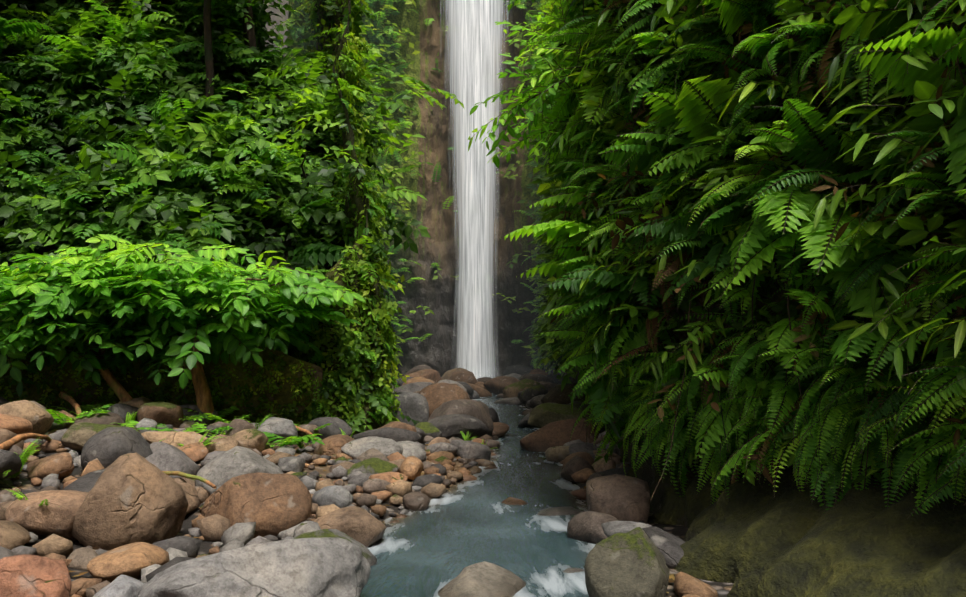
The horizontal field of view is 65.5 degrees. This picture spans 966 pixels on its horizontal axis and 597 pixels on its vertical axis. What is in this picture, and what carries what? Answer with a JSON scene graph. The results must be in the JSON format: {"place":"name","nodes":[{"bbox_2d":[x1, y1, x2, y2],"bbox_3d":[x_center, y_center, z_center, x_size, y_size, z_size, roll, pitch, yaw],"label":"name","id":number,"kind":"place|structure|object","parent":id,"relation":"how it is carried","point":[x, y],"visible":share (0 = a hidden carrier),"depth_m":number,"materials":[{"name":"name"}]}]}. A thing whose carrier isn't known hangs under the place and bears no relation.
{"place":"outdoors","nodes":[
{"label":"outdoors","id":0,"kind":"place"},
{"bbox_2d":[0,0,732,596],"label":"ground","id":1,"kind":"structure","parent":0,"point":[720,588],"depth_m":8.15,"materials":[{"name":"brown soil"}]},
{"bbox_2d":[0,520,31,549],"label":"rock","id":2,"kind":"object","parent":1,"relation":"on","point":[13,535],"visible":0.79,"depth_m":4.60,"materials":[{"name":"brown stone"}]},
{"bbox_2d":[0,554,71,596],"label":"boulder","id":3,"kind":"object","parent":1,"relation":"on","point":[27,575],"visible":1,"depth_m":3.69,"materials":[{"name":"brown stone"}]},
{"bbox_2d":[31,401,45,409],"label":"boulder","id":4,"kind":"object","parent":1,"relation":"on","point":[41,406],"depth_m":8.96,"materials":[{"name":"stone"}]},
{"bbox_2d":[5,490,87,541],"bbox_3d":[-2.929,1.508,5.153,0.588,0.384,0.515,0,-6,-2],"label":"boulder","id":5,"kind":"object","parent":1,"relation":"on","point":[49,519],"visible":0.6,"depth_m":4.96,"materials":[{"name":"brown stone"}]},
{"bbox_2d":[67,547,97,570],"bbox_3d":[-2.453,1.642,4.659,0.230,0.199,0.207,0,-6,-2],"label":"rock","id":6,"kind":"object","parent":1,"relation":"on","point":[82,557],"visible":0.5,"depth_m":4.59,"materials":[{"name":"grey stone"}]},
{"bbox_2d":[60,422,140,451],"bbox_3d":[-3.983,1.494,7.944,0.774,0.358,0.678,0,-6,-2],"label":"boulder","id":7,"kind":"object","parent":1,"relation":"on","point":[76,437],"visible":0.35,"depth_m":7.67,"materials":[{"name":"brown stone"}]},
{"bbox_2d":[93,574,144,596],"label":"rock","id":8,"kind":"object","parent":1,"relation":"on","point":[122,585],"visible":0.81,"depth_m":3.81,"materials":[{"name":"grey stone"}]},
{"bbox_2d":[71,452,188,550],"bbox_3d":[-2.468,1.458,5.249,0.699,0.745,0.580,0,-6,-2],"label":"boulder","id":9,"kind":"object","parent":1,"relation":"on","point":[132,497],"visible":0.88,"depth_m":5.05,"materials":[{"name":"brown stone"}]},
{"bbox_2d":[0,340,322,424],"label":"mossy rock","id":10,"kind":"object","parent":1,"relation":"on","point":[283,396],"depth_m":10.61,"materials":[{"name":"green stone"}]},
{"bbox_2d":[173,477,194,485],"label":"rock","id":11,"kind":"object","parent":1,"relation":"on","point":[182,480],"visible":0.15,"depth_m":6.50,"materials":[{"name":"brown stone"}]},
{"bbox_2d":[174,428,199,433],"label":"boulder","id":12,"kind":"object","parent":1,"relation":"on","point":[180,429],"visible":0.12,"depth_m":9.07,"materials":[{"name":"grey stone"}]},
{"bbox_2d":[0,0,463,432],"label":"foliage","id":13,"kind":"object","parent":1,"relation":"on","point":[134,205],"visible":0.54,"depth_m":13.54,"materials":[{"name":"green plant"}]},
{"bbox_2d":[137,537,370,596],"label":"boulder","id":14,"kind":"object","parent":1,"relation":"on","point":[321,567],"visible":1,"depth_m":3.84,"materials":[{"name":"grey stone"}]},
{"bbox_2d":[278,456,304,472],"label":"rock","id":15,"kind":"object","parent":1,"relation":"on","point":[291,463],"visible":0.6,"depth_m":8.03,"materials":[{"name":"grey stone"}]},
{"bbox_2d":[277,520,320,539],"bbox_3d":[-1.370,1.816,5.819,0.459,0.212,0.448,0,-6,-2],"label":"rock","id":16,"kind":"object","parent":1,"relation":"on","point":[306,526],"visible":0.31,"depth_m":5.64,"materials":[{"name":"grey stone"}]},
{"bbox_2d":[0,0,625,488],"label":"bank tree","id":17,"kind":"object","parent":1,"relation":"on","point":[58,308],"depth_m":9.62,"materials":[{"name":"green plant"}]},
{"bbox_2d":[312,485,353,507],"bbox_3d":[-1.340,1.784,6.691,0.378,0.245,0.349,0,-6,-2],"label":"rock","id":18,"kind":"object","parent":1,"relation":"on","point":[339,496],"visible":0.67,"depth_m":6.57,"materials":[{"name":"grey stone"}]},
{"bbox_2d":[329,461,354,471],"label":"rock","id":19,"kind":"object","parent":1,"relation":"on","point":[346,465],"visible":0.35,"depth_m":8.23,"materials":[{"name":"brown stone"}]},
{"bbox_2d":[297,0,388,434],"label":"climbing vine","id":20,"kind":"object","parent":1,"relation":"on","point":[349,136],"depth_m":11.78,"materials":[{"name":"green plant"}]},
{"bbox_2d":[0,365,717,596],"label":"stream cobbles","id":21,"kind":"object","parent":1,"relation":"on","point":[257,496],"visible":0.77,"depth_m":7.26,"materials":[{"name":"stone"}]},
{"bbox_2d":[357,448,388,460],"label":"rock","id":22,"kind":"object","parent":1,"relation":"on","point":[371,453],"visible":0.31,"depth_m":8.79,"materials":[{"name":"brown stone"}]},
{"bbox_2d":[415,427,425,442],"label":"boulder","id":23,"kind":"object","parent":1,"relation":"on","point":[420,432],"visible":0.25,"depth_m":11.13,"materials":[{"name":"grey stone"}]},
{"bbox_2d":[427,414,488,439],"bbox_3d":[-0.429,2.106,12.225,1.045,0.453,0.860,0,-6,-2],"label":"boulder","id":24,"kind":"object","parent":1,"relation":"on","point":[449,426],"visible":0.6,"depth_m":11.86,"materials":[{"name":"grey stone"}]},
{"bbox_2d":[473,390,478,398],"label":"boulder","id":25,"kind":"object","parent":1,"relation":"on","point":[475,395],"visible":0.1,"depth_m":27.49,"materials":[{"name":"grey stone"}]},
{"bbox_2d":[463,364,497,377],"bbox_3d":[-0.495,3.894,38.330,4.000,1.800,0.600,0,-6,-2],"label":"waterfall spray","id":26,"kind":"object","parent":1,"relation":"on","point":[490,373],"visible":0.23,"depth_m":38.66,"materials":[{"name":"white liquid"}]},
{"bbox_2d":[438,561,525,596],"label":"boulder","id":27,"kind":"object","parent":1,"relation":"on","point":[484,579],"visible":0.92,"depth_m":4.58,"materials":[{"name":"brown stone"}]},
{"bbox_2d":[0,0,965,518],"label":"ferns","id":28,"kind":"object","parent":1,"relation":"on","point":[764,232],"visible":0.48,"depth_m":5.10,"materials":[{"name":"green plant"}]},
{"bbox_2d":[0,0,965,485],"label":"leafy creeping vines","id":29,"kind":"object","parent":1,"relation":"on","point":[324,336],"visible":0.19,"depth_m":11.09,"materials":[{"name":"green plant"}]},
{"bbox_2d":[483,465,497,468],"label":"rock","id":30,"kind":"object","parent":1,"relation":"on","point":[491,467],"visible":0.19,"depth_m":9.90,"materials":[{"name":"brown stone"}]},
{"bbox_2d":[17,0,965,592],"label":"dead fronds","id":31,"kind":"object","parent":1,"relation":"on","point":[821,68],"visible":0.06,"depth_m":4.88,"materials":[{"name":"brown plant"}]},
{"bbox_2d":[493,397,524,404],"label":"rock","id":32,"kind":"object","parent":1,"relation":"on","point":[513,400],"visible":0.42,"depth_m":24.38,"materials":[{"name":"grey stone"}]},
{"bbox_2d":[69,0,965,499],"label":"trunks and boughs","id":33,"kind":"object","parent":1,"relation":"on","point":[251,42],"visible":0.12,"depth_m":10.47,"materials":[{"name":"brown plant"}]},
{"bbox_2d":[545,446,569,461],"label":"rock","id":34,"kind":"object","parent":1,"relation":"on","point":[557,454],"visible":0.31,"depth_m":10.51,"materials":[{"name":"brown stone"}]},
{"bbox_2d":[538,506,581,515],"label":"rock","id":35,"kind":"object","parent":1,"relation":"on","point":[560,511],"visible":0.15,"depth_m":6.97,"materials":[{"name":"grey stone"}]},
{"bbox_2d":[528,403,595,427],"bbox_3d":[1.442,2.285,14.143,1.106,0.624,1.223,2,-6,-19],"label":"boulder","id":36,"kind":"object","parent":1,"relation":"on","point":[542,415],"visible":0.62,"depth_m":13.94,"materials":[{"name":"green stone"}]},
{"bbox_2d":[584,527,669,596],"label":"boulder","id":37,"kind":"object","parent":1,"relation":"on","point":[631,563],"visible":1,"depth_m":4.23,"materials":[{"name":"grey stone"}]},
{"bbox_2d":[552,0,965,596],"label":"mossy bank","id":38,"kind":"structure","parent":1,"relation":"on","point":[748,539],"depth_m":4.37,"materials":[{"name":"green plant"}]},
{"bbox_2d":[525,0,965,485],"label":"fronds","id":39,"kind":"object","parent":38,"relation":"attached to","point":[896,21],"visible":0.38,"depth_m":4.80,"materials":[{"name":"green plant"}]},
{"bbox_2d":[287,0,551,382],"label":"cliff","id":40,"kind":"structure","parent":0,"point":[437,350],"depth_m":41.81,"materials":[{"name":"grey stone"}]},
{"bbox_2d":[440,0,511,378],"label":"waterfall","id":41,"kind":"structure","parent":0,"point":[475,39],"depth_m":39.91,"materials":[{"name":"water"}]},
{"bbox_2d":[359,393,595,596],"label":"stream","id":42,"kind":"structure","parent":0,"point":[436,546],"depth_m":6.15,"materials":[{"name":"liquid"}]}
]}

